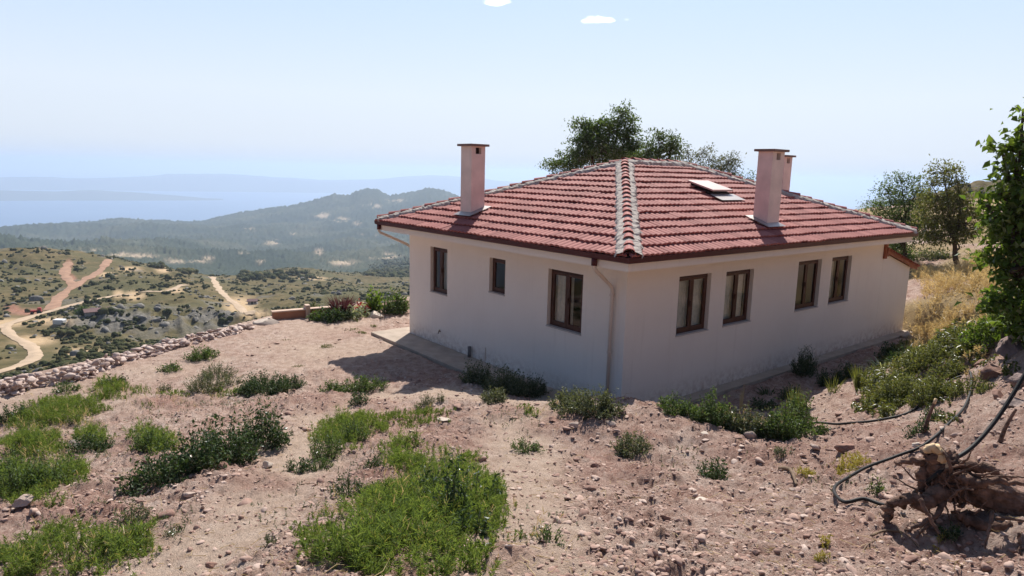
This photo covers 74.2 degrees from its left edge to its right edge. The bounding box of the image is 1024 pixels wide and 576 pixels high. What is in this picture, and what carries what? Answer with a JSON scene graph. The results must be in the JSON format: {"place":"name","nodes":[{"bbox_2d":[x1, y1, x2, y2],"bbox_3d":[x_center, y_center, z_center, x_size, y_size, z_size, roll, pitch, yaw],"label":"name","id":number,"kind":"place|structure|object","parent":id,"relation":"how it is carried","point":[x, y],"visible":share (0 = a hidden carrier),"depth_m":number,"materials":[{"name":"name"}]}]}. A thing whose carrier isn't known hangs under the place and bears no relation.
{"place":"outdoors","nodes":[
{"label":"outdoors","id":0,"kind":"place"},
{"bbox_2d":[0,322,43,372],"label":"dirt road","id":1,"kind":"structure","parent":0,"point":[35,352],"depth_m":163.12,"materials":[{"name":"beige soil"}]},
{"bbox_2d":[58,262,76,285],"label":"dirt road","id":2,"kind":"structure","parent":0,"point":[65,271],"depth_m":330.75,"materials":[{"name":"brown soil"}]},
{"bbox_2d":[43,259,111,309],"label":"dirt road","id":3,"kind":"structure","parent":0,"point":[57,299],"depth_m":288.25,"materials":[{"name":"brown soil"}]},
{"bbox_2d":[0,284,185,327],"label":"dirt road","id":4,"kind":"structure","parent":0,"point":[48,311],"depth_m":237.75,"materials":[{"name":"beige soil"}]},
{"bbox_2d":[0,190,222,200],"bbox_3d":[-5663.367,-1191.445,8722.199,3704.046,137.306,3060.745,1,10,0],"label":"coast","id":5,"kind":"structure","parent":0,"point":[76,195],"depth_m":8670.59},
{"bbox_2d":[208,276,254,314],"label":"dirt road","id":6,"kind":"structure","parent":0,"point":[238,307],"depth_m":281.40,"materials":[{"name":"beige soil"}]},
{"bbox_2d":[0,174,518,195],"bbox_3d":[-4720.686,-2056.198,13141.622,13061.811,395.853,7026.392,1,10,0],"label":"mountains","id":7,"kind":"structure","parent":0,"point":[226,183],"depth_m":13139.74,"materials":[{"name":"blue"}]},
{"bbox_2d":[283,315,375,366],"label":"stones","id":8,"kind":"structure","parent":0,"point":[355,319],"depth_m":19.33,"materials":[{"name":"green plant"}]},
{"bbox_2d":[0,168,936,226],"bbox_3d":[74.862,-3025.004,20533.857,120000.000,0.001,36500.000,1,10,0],"label":"sea","id":9,"kind":"structure","parent":0,"point":[12,213],"depth_m":8499.05,"materials":[{"name":"liquid"}]},
{"bbox_2d":[0,180,1000,374],"bbox_3d":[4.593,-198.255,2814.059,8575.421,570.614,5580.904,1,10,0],"label":"hillside","id":10,"kind":"structure","parent":0,"point":[338,233],"depth_m":1321.56,"materials":[{"name":"green plant"}]},
{"bbox_2d":[82,307,106,316],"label":"shed","id":11,"kind":"structure","parent":10,"relation":"on","point":[91,311],"depth_m":202.82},
{"bbox_2d":[0,246,408,372],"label":"outcrops","id":12,"kind":"object","parent":10,"relation":"on","point":[157,307],"visible":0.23,"depth_m":213.83,"materials":[{"name":"grey stone"}]},
{"bbox_2d":[0,247,409,379],"bbox_3d":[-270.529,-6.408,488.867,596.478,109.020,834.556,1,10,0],"label":"scrub","id":13,"kind":"object","parent":10,"relation":"on","point":[63,358],"visible":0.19,"depth_m":240.50,"materials":[{"name":"green plant"}]},
{"bbox_2d":[148,254,409,281],"bbox_3d":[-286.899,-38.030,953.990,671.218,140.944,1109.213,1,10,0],"label":"wood","id":14,"kind":"object","parent":10,"relation":"on","point":[248,275],"visible":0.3,"depth_m":535.51,"materials":[{"name":"green plant"}]},
{"bbox_2d":[0,199,1023,575],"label":"ground","id":15,"kind":"structure","parent":0,"point":[372,357],"depth_m":7.54,"materials":[{"name":"beige soil"}]},
{"bbox_2d":[0,402,31,423],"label":"leafy weed","id":16,"kind":"object","parent":15,"relation":"on","point":[3,419],"visible":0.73,"depth_m":12.17,"materials":[{"name":"green plant"}]},
{"bbox_2d":[11,494,34,507],"bbox_3d":[-4.715,2.057,6.553,0.162,0.102,0.187,1,10,0],"label":"stone","id":17,"kind":"object","parent":15,"relation":"on","point":[23,500],"visible":1,"depth_m":6.51,"materials":[{"name":"grey stone"}]},
{"bbox_2d":[0,443,85,502],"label":"leafy bush","id":18,"kind":"object","parent":15,"relation":"on","point":[44,473],"visible":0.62,"depth_m":7.21,"materials":[{"name":"green plant"}]},
{"bbox_2d":[51,380,82,393],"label":"leafy weed","id":19,"kind":"object","parent":15,"relation":"on","point":[62,388],"visible":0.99,"depth_m":13.83,"materials":[{"name":"green plant"}]},
{"bbox_2d":[55,430,115,458],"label":"leafy weed","id":20,"kind":"object","parent":15,"relation":"on","point":[99,445],"visible":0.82,"depth_m":9.32,"materials":[{"name":"green plant"}]},
{"bbox_2d":[61,382,172,424],"bbox_3d":[-7.467,2.167,12.984,0.331,0.325,2.448,4,10,16],"label":"leafy weed","id":21,"kind":"object","parent":15,"relation":"on","point":[160,388],"visible":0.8,"depth_m":13.87,"materials":[{"name":"green plant"}]},
{"bbox_2d":[0,323,254,396],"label":"stone wall","id":22,"kind":"structure","parent":15,"relation":"on","point":[17,385],"depth_m":15.39,"materials":[{"name":"beige stone"}]},
{"bbox_2d":[103,498,159,529],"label":"leafy weed","id":23,"kind":"object","parent":15,"relation":"on","point":[146,514],"visible":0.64,"depth_m":5.89,"materials":[{"name":"green plant"}]},
{"bbox_2d":[125,422,178,453],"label":"leafy weed","id":24,"kind":"object","parent":15,"relation":"on","point":[143,446],"visible":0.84,"depth_m":8.66,"materials":[{"name":"green plant"}]},
{"bbox_2d":[149,512,185,537],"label":"leafy weed","id":25,"kind":"object","parent":15,"relation":"on","point":[176,531],"visible":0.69,"depth_m":5.56,"materials":[{"name":"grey plant"}]},
{"bbox_2d":[155,359,182,372],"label":"leafy weed","id":26,"kind":"object","parent":15,"relation":"on","point":[171,366],"visible":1,"depth_m":15.37,"materials":[{"name":"green plant"}]},
{"bbox_2d":[183,345,219,361],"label":"leafy weed","id":27,"kind":"object","parent":15,"relation":"on","point":[205,354],"visible":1,"depth_m":16.41,"materials":[{"name":"green plant"}]},
{"bbox_2d":[113,397,292,497],"bbox_3d":[-3.528,1.856,8.022,0.925,0.948,2.696,4,10,12],"label":"leafy bush","id":28,"kind":"object","parent":15,"relation":"on","point":[211,453],"visible":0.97,"depth_m":7.74,"materials":[{"name":"green plant"}]},
{"bbox_2d":[181,361,242,393],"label":"leafy weed","id":29,"kind":"object","parent":15,"relation":"on","point":[209,376],"visible":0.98,"depth_m":14.16,"materials":[{"name":"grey plant"}]},
{"bbox_2d":[253,317,279,324],"bbox_3d":[-7.385,1.027,20.262,0.655,0.258,0.566,7,11,30],"label":"flat stone","id":30,"kind":"object","parent":15,"relation":"on","point":[268,321],"visible":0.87,"depth_m":20.19,"materials":[{"name":"grey stone"}]},
{"bbox_2d":[233,368,307,397],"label":"leafy weed","id":31,"kind":"object","parent":15,"relation":"on","point":[269,387],"visible":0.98,"depth_m":13.79,"materials":[{"name":"green plant"}]},
{"bbox_2d":[0,373,541,575],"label":"grass","id":32,"kind":"structure","parent":15,"relation":"on","point":[359,539],"depth_m":5.27,"materials":[{"name":"green plant"}]},
{"bbox_2d":[282,455,315,473],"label":"leafy weed","id":33,"kind":"object","parent":15,"relation":"on","point":[301,468],"visible":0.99,"depth_m":7.74,"materials":[{"name":"green plant"}]},
{"bbox_2d":[271,304,332,319],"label":"wall","id":34,"kind":"structure","parent":15,"relation":"on","point":[305,311],"depth_m":21.11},
{"bbox_2d":[307,305,328,320],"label":"flowering plant","id":35,"kind":"object","parent":15,"relation":"on","point":[313,317],"visible":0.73,"depth_m":20.91,"materials":[{"name":"green plant"}]},
{"bbox_2d":[317,305,357,323],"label":"dark plant","id":36,"kind":"object","parent":15,"relation":"on","point":[335,314],"visible":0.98,"depth_m":20.76,"materials":[{"name":"green plant"}]},
{"bbox_2d":[305,411,375,471],"bbox_3d":[-2.229,1.916,8.521,0.623,0.616,1.790,3,10,8],"label":"leafy weed","id":37,"kind":"object","parent":15,"relation":"on","point":[329,447],"visible":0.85,"depth_m":8.32,"materials":[{"name":"green plant"}]},
{"bbox_2d":[325,294,358,311],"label":"fountain grass","id":38,"kind":"object","parent":15,"relation":"on","point":[344,303],"depth_m":21.21,"materials":[{"name":"red plant"}]},
{"bbox_2d":[328,470,372,498],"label":"leafy weed","id":39,"kind":"object","parent":15,"relation":"on","point":[338,489],"visible":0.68,"depth_m":6.31,"materials":[{"name":"green plant"}]},
{"bbox_2d":[317,372,389,392],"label":"leafy weed","id":40,"kind":"object","parent":15,"relation":"on","point":[355,385],"visible":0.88,"depth_m":13.22,"materials":[{"name":"green plant"}]},
{"bbox_2d":[340,300,369,318],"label":"rosette plant","id":41,"kind":"object","parent":15,"relation":"on","point":[361,313],"visible":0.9,"depth_m":21.23,"materials":[{"name":"green plant"}]},
{"bbox_2d":[348,389,370,405],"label":"leafy weed","id":42,"kind":"object","parent":15,"relation":"on","point":[359,399],"visible":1,"depth_m":11.71,"materials":[{"name":"green plant"}]},
{"bbox_2d":[360,451,382,468],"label":"leafy weed","id":43,"kind":"object","parent":15,"relation":"on","point":[372,462],"visible":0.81,"depth_m":7.43,"materials":[{"name":"green plant"}]},
{"bbox_2d":[363,284,383,313],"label":"tall plant","id":44,"kind":"object","parent":15,"relation":"on","point":[375,303],"visible":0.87,"depth_m":21.92,"materials":[{"name":"green plant"}]},
{"bbox_2d":[0,376,781,575],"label":"dry stalks","id":45,"kind":"object","parent":15,"relation":"on","point":[514,500],"visible":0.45,"depth_m":7.11,"materials":[{"name":"plant"}]},
{"bbox_2d":[379,287,409,314],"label":"round shrub","id":46,"kind":"object","parent":15,"relation":"on","point":[396,305],"visible":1,"depth_m":21.91,"materials":[{"name":"green plant"}]},
{"bbox_2d":[0,382,855,575],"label":"weeds","id":47,"kind":"object","parent":15,"relation":"on","point":[180,539],"visible":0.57,"depth_m":6.89,"materials":[{"name":"green plant"}]},
{"bbox_2d":[413,391,444,409],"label":"leafy weed","id":48,"kind":"object","parent":15,"relation":"on","point":[427,399],"visible":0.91,"depth_m":11.45,"materials":[{"name":"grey plant"}]},
{"bbox_2d":[409,445,505,538],"bbox_3d":[-0.338,1.525,5.229,0.781,0.866,1.444,-3,11,-25],"label":"leafy weed","id":49,"kind":"object","parent":15,"relation":"on","point":[453,491],"visible":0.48,"depth_m":4.96,"materials":[{"name":"green plant"}]},
{"bbox_2d":[457,359,552,404],"bbox_3d":[-0.449,1.948,13.070,1.753,1.202,3.691,4,10,17],"label":"leafy bush","id":50,"kind":"object","parent":15,"relation":"on","point":[501,389],"visible":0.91,"depth_m":13.28,"materials":[{"name":"green plant"}]},
{"bbox_2d":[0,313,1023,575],"bbox_3d":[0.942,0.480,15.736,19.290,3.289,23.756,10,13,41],"label":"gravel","id":51,"kind":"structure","parent":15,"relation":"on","point":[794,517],"depth_m":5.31,"materials":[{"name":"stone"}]},
{"bbox_2d":[508,435,546,454],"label":"leafy weed","id":52,"kind":"object","parent":15,"relation":"on","point":[522,444],"visible":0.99,"depth_m":8.42,"materials":[{"name":"green plant"}]},
{"bbox_2d":[529,521,565,546],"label":"leafy weed","id":53,"kind":"object","parent":15,"relation":"on","point":[547,534],"visible":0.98,"depth_m":4.48,"materials":[{"name":"green plant"}]},
{"bbox_2d":[539,149,583,176],"bbox_3d":[2.213,-3.152,29.829,2.491,6.075,1.860,-1,10,-14],"label":"evergreen tree","id":54,"kind":"object","parent":15,"relation":"on","point":[565,163],"visible":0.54,"depth_m":29.23,"materials":[{"name":"green plant"}]},
{"bbox_2d":[546,383,627,420],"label":"leafy bush","id":55,"kind":"object","parent":15,"relation":"on","point":[601,407],"visible":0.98,"depth_m":9.57,"materials":[{"name":"green plant"}]},
{"bbox_2d":[561,99,646,167],"bbox_3d":[4.119,-4.339,30.332,3.232,8.208,3.530,-7,13,-41],"label":"evergreen tree","id":56,"kind":"object","parent":15,"relation":"on","point":[593,146],"visible":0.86,"depth_m":29.67,"materials":[{"name":"green plant"}]},
{"bbox_2d":[609,428,653,458],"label":"leafy weed","id":57,"kind":"object","parent":15,"relation":"on","point":[621,445],"visible":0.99,"depth_m":8.43,"materials":[{"name":"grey plant"}]},
{"bbox_2d":[371,143,919,405],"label":"house","id":58,"kind":"structure","parent":15,"relation":"on","point":[649,279],"depth_m":15.74,"materials":[{"name":"beige paint"}]},
{"bbox_2d":[429,247,446,296],"bbox_3d":[-1.862,-0.469,18.013,0.251,1.262,0.840,-6,12,-38],"label":"window","id":59,"kind":"structure","parent":58,"relation":"in","point":[442,290],"depth_m":18.05,"materials":[{"name":"brown wood"}]},
{"bbox_2d":[488,258,505,295],"bbox_3d":[-0.293,-0.277,16.024,0.190,0.852,0.630,-6,12,-38],"label":"window","id":60,"kind":"structure","parent":58,"relation":"in","point":[495,290],"depth_m":16.15,"materials":[{"name":"brown wood"}]},
{"bbox_2d":[546,269,582,335],"bbox_3d":[1.183,0.261,14.296,0.253,1.287,1.080,-6,12,-38],"label":"window","id":61,"kind":"structure","parent":58,"relation":"in","point":[562,283],"depth_m":14.47,"materials":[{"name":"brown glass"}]},
{"bbox_2d":[675,273,708,336],"bbox_3d":[3.766,0.320,14.338,1.120,1.282,0.251,-6,12,-38],"label":"window","id":62,"kind":"structure","parent":58,"relation":"in","point":[689,296],"depth_m":14.41,"materials":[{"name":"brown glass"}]},
{"bbox_2d":[722,269,750,326],"bbox_3d":[5.047,0.187,15.361,1.110,1.262,0.252,-6,12,-38],"label":"window","id":63,"kind":"structure","parent":58,"relation":"in","point":[734,279],"depth_m":15.43,"materials":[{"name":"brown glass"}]},
{"bbox_2d":[794,259,817,311],"bbox_3d":[7.486,-0.084,17.262,1.180,1.272,0.190,-6,12,-38],"label":"window","id":64,"kind":"structure","parent":58,"relation":"in","point":[802,306],"depth_m":17.33,"materials":[{"name":"brown wood"}]},
{"bbox_2d":[828,256,848,304],"bbox_3d":[8.780,-0.245,18.330,1.130,1.292,0.252,-6,12,-38],"label":"window","id":65,"kind":"structure","parent":58,"relation":"in","point":[833,299],"depth_m":18.38,"materials":[{"name":"brown wood"}]},
{"bbox_2d":[622,127,688,160],"bbox_3d":[5.854,-3.318,28.273,2.616,6.794,2.622,6,11,26],"label":"leafy tree","id":66,"kind":"object","parent":15,"relation":"on","point":[670,147],"visible":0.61,"depth_m":27.57,"materials":[{"name":"green plant"}]},
{"bbox_2d":[654,389,699,416],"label":"leafy bush","id":67,"kind":"object","parent":15,"relation":"on","point":[682,410],"visible":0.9,"depth_m":9.80,"materials":[{"name":"green plant"}]},
{"bbox_2d":[673,142,721,168],"bbox_3d":[7.782,-3.138,28.919,2.102,6.127,2.035,9,12,37],"label":"olive tree","id":68,"kind":"object","parent":15,"relation":"on","point":[704,151],"visible":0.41,"depth_m":28.39,"materials":[{"name":"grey plant"}]},
{"bbox_2d":[694,457,731,480],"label":"leafy weed","id":69,"kind":"object","parent":15,"relation":"on","point":[713,475],"visible":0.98,"depth_m":7.49,"materials":[{"name":"green plant"}]},
{"bbox_2d":[690,385,738,429],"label":"leafy bush","id":70,"kind":"object","parent":15,"relation":"on","point":[714,416],"visible":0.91,"depth_m":9.41,"materials":[{"name":"green plant"}]},
{"bbox_2d":[703,151,746,176],"bbox_3d":[8.798,-2.925,28.586,1.751,5.710,1.473,9,12,38],"label":"olive tree","id":71,"kind":"object","parent":15,"relation":"on","point":[722,165],"visible":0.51,"depth_m":28.09,"materials":[{"name":"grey plant"}]},
{"bbox_2d":[723,401,775,438],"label":"leafy bush","id":72,"kind":"object","parent":15,"relation":"on","point":[752,424],"visible":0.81,"depth_m":9.16,"materials":[{"name":"green plant"}]},
{"bbox_2d":[748,383,799,411],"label":"leafy weed","id":73,"kind":"object","parent":15,"relation":"on","point":[769,404],"visible":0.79,"depth_m":13.26,"materials":[{"name":"green plant"}]},
{"bbox_2d":[773,446,794,457],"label":"leafy weed","id":74,"kind":"object","parent":15,"relation":"on","point":[777,450],"visible":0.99,"depth_m":8.05,"materials":[{"name":"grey plant"}]},
{"bbox_2d":[778,466,797,485],"bbox_3d":[2.964,2.015,7.226,0.079,0.231,0.844,3,10,10],"label":"stick","id":75,"kind":"object","parent":15,"relation":"on","point":[789,469],"visible":0.98,"depth_m":7.24,"materials":[{"name":"brown wood"}]},
{"bbox_2d":[757,388,830,440],"bbox_3d":[4.000,1.822,9.388,0.865,0.874,1.603,8,12,35],"label":"leafy bush","id":76,"kind":"object","parent":15,"relation":"on","point":[790,427],"visible":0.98,"depth_m":9.02,"materials":[{"name":"green plant"}]},
{"bbox_2d":[784,386,809,417],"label":"tall grass","id":77,"kind":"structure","parent":15,"relation":"on","point":[801,398],"depth_m":11.06,"materials":[{"name":"green plant"}]},
{"bbox_2d":[789,344,821,377],"bbox_3d":[7.025,1.742,16.234,1.013,0.811,0.649,-6,12,-37],"label":"dark sapling","id":78,"kind":"object","parent":15,"relation":"on","point":[806,364],"visible":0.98,"depth_m":16.18,"materials":[{"name":"green plant"}]},
{"bbox_2d":[823,375,845,393],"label":"tall grass","id":79,"kind":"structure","parent":15,"relation":"on","point":[832,387],"depth_m":12.91,"materials":[{"name":"green plant"}]},
{"bbox_2d":[815,360,863,386],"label":"leafy weed","id":80,"kind":"object","parent":15,"relation":"on","point":[840,376],"visible":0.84,"depth_m":15.45,"materials":[{"name":"green plant"}]},
{"bbox_2d":[834,443,854,452],"bbox_3d":[3.849,1.857,7.854,0.244,0.137,0.207,1,10,0],"label":"stone","id":81,"kind":"object","parent":15,"relation":"on","point":[843,447],"visible":0.91,"depth_m":7.78,"materials":[{"name":"beige stone"}]},
{"bbox_2d":[849,364,873,388],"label":"tall grass","id":82,"kind":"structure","parent":15,"relation":"on","point":[855,377],"depth_m":12.43,"materials":[{"name":"green plant"}]},
{"bbox_2d":[793,450,946,561],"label":"yellow weeds","id":83,"kind":"object","parent":15,"relation":"on","point":[856,462],"visible":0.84,"depth_m":7.13,"materials":[{"name":"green plant"}]},
{"bbox_2d":[865,474,886,498],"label":"leafy weed","id":84,"kind":"object","parent":15,"relation":"on","point":[878,488],"visible":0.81,"depth_m":6.01,"materials":[{"name":"green plant"}]},
{"bbox_2d":[814,375,961,424],"bbox_3d":[5.254,1.688,9.762,2.653,0.818,0.604,1,10,0],"label":"water pipe","id":85,"kind":"object","parent":15,"relation":"on","point":[887,418],"visible":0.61,"depth_m":9.55,"materials":[{"name":"black plastic"}]},
{"bbox_2d":[869,341,912,363],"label":"leafy bush","id":86,"kind":"object","parent":15,"relation":"on","point":[885,351],"visible":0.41,"depth_m":17.40,"materials":[{"name":"green plant"}]},
{"bbox_2d":[870,529,919,547],"bbox_3d":[2.905,1.807,4.552,0.859,0.128,0.263,10,13,42],"label":"stick","id":87,"kind":"object","parent":15,"relation":"on","point":[889,530],"visible":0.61,"depth_m":4.82,"materials":[{"name":"brown wood"}]},
{"bbox_2d":[855,169,940,258],"bbox_3d":[16.357,-2.933,28.566,3.258,4.100,3.037,1,10,0],"label":"slender tree","id":88,"kind":"object","parent":15,"relation":"on","point":[895,216],"visible":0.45,"depth_m":28.35,"materials":[{"name":"green plant"}]},
{"bbox_2d":[859,369,954,408],"bbox_3d":[5.920,1.566,10.064,0.833,1.036,1.573,1,10,0],"label":"leafy bush","id":89,"kind":"object","parent":15,"relation":"on","point":[919,400],"visible":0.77,"depth_m":9.74,"materials":[{"name":"green plant"}]},
{"bbox_2d":[902,404,945,439],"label":"leafy weed","id":90,"kind":"object","parent":15,"relation":"on","point":[914,431],"visible":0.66,"depth_m":7.57,"materials":[{"name":"green plant"}]},
{"bbox_2d":[832,370,1023,505],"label":"water pipe","id":91,"kind":"object","parent":15,"relation":"on","point":[980,438],"visible":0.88,"depth_m":5.54,"materials":[{"name":"black plastic"}]},
{"bbox_2d":[887,340,969,379],"bbox_3d":[6.774,1.291,10.884,0.965,0.826,1.573,1,10,0],"label":"leafy bush","id":92,"kind":"object","parent":15,"relation":"on","point":[913,364],"visible":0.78,"depth_m":10.98,"materials":[{"name":"green plant"}]},
{"bbox_2d":[910,247,948,261],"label":"scrub bush","id":93,"kind":"object","parent":15,"relation":"on","point":[927,257],"visible":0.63,"depth_m":28.82,"materials":[{"name":"green plant"}]},
{"bbox_2d":[921,398,937,433],"bbox_3d":[4.580,1.419,7.434,0.128,0.436,0.048,1,10,0],"label":"root stub","id":94,"kind":"object","parent":15,"relation":"on","point":[927,419],"visible":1,"depth_m":7.42,"materials":[{"name":"brown wood"}]},
{"bbox_2d":[851,297,1021,427],"bbox_3d":[9.063,1.014,14.684,2.646,3.011,17.338,8,12,33],"label":"weedy cover","id":95,"kind":"object","parent":15,"relation":"on","point":[871,383],"visible":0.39,"depth_m":10.96,"materials":[{"name":"green plant"}]},
{"bbox_2d":[935,520,963,543],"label":"leafy weed","id":96,"kind":"object","parent":15,"relation":"on","point":[955,532],"visible":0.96,"depth_m":4.74,"materials":[{"name":"green plant"}]},
{"bbox_2d":[906,154,995,266],"bbox_3d":[16.797,-2.849,25.997,2.923,4.536,2.673,1,10,0],"label":"slender tree","id":97,"kind":"object","parent":15,"relation":"on","point":[948,205],"visible":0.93,"depth_m":25.76,"materials":[{"name":"green plant"}]},
{"bbox_2d":[880,443,1023,553],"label":"uprooted stump","id":98,"kind":"object","parent":15,"relation":"on","point":[962,485],"visible":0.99,"depth_m":4.81,"materials":[{"name":"brown wood"}]},
{"bbox_2d":[902,251,1002,379],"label":"dry grass","id":99,"kind":"structure","parent":15,"relation":"on","point":[947,278],"depth_m":21.34,"materials":[{"name":"plant"}]},
{"bbox_2d":[946,371,996,400],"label":"leafy bush","id":100,"kind":"object","parent":15,"relation":"on","point":[960,387],"visible":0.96,"depth_m":9.03,"materials":[{"name":"green plant"}]},
{"bbox_2d":[955,303,1004,353],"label":"leafy bush","id":101,"kind":"object","parent":15,"relation":"on","point":[984,330],"visible":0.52,"depth_m":10.56,"materials":[{"name":"green plant"}]},
{"bbox_2d":[953,97,1023,349],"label":"broadleaf tree","id":102,"kind":"object","parent":15,"relation":"on","point":[1005,226],"visible":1,"depth_m":9.20,"materials":[{"name":"green plant"}]},
{"bbox_2d":[980,364,1003,381],"bbox_3d":[6.462,1.172,9.081,0.315,0.263,0.183,1,10,0],"label":"boulder","id":103,"kind":"object","parent":15,"relation":"on","point":[990,371],"visible":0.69,"depth_m":9.08,"materials":[{"name":"red stone"}]},
{"bbox_2d":[997,408,1016,442],"bbox_3d":[4.694,1.321,6.425,0.144,0.376,0.042,1,10,0],"label":"root stub","id":104,"kind":"object","parent":15,"relation":"on","point":[1004,429],"visible":0.95,"depth_m":6.42,"materials":[{"name":"brown wood"}]},
{"bbox_2d":[995,336,1023,357],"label":"boulder","id":105,"kind":"object","parent":15,"relation":"on","point":[1004,346],"visible":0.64,"depth_m":9.41,"materials":[{"name":"grey stone"}]},
{"bbox_2d":[998,397,1023,406],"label":"boulder","id":106,"kind":"object","parent":15,"relation":"on","point":[1016,402],"visible":0.69,"depth_m":7.23,"materials":[{"name":"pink stone"}]},
{"bbox_2d":[1008,373,1023,387],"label":"boulder","id":107,"kind":"object","parent":15,"relation":"on","point":[1013,379],"visible":0.49,"depth_m":7.82,"materials":[{"name":"grey stone"}]},
{"bbox_2d":[0,0,1023,190],"label":"sky","id":108,"kind":"structure","parent":0,"point":[859,91],"materials":[{"name":"blue"}]},
{"bbox_2d":[856,194,915,208],"bbox_3d":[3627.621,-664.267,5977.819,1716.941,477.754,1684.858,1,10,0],"label":"headland","id":109,"kind":"structure","parent":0,"point":[861,205],"depth_m":6097.45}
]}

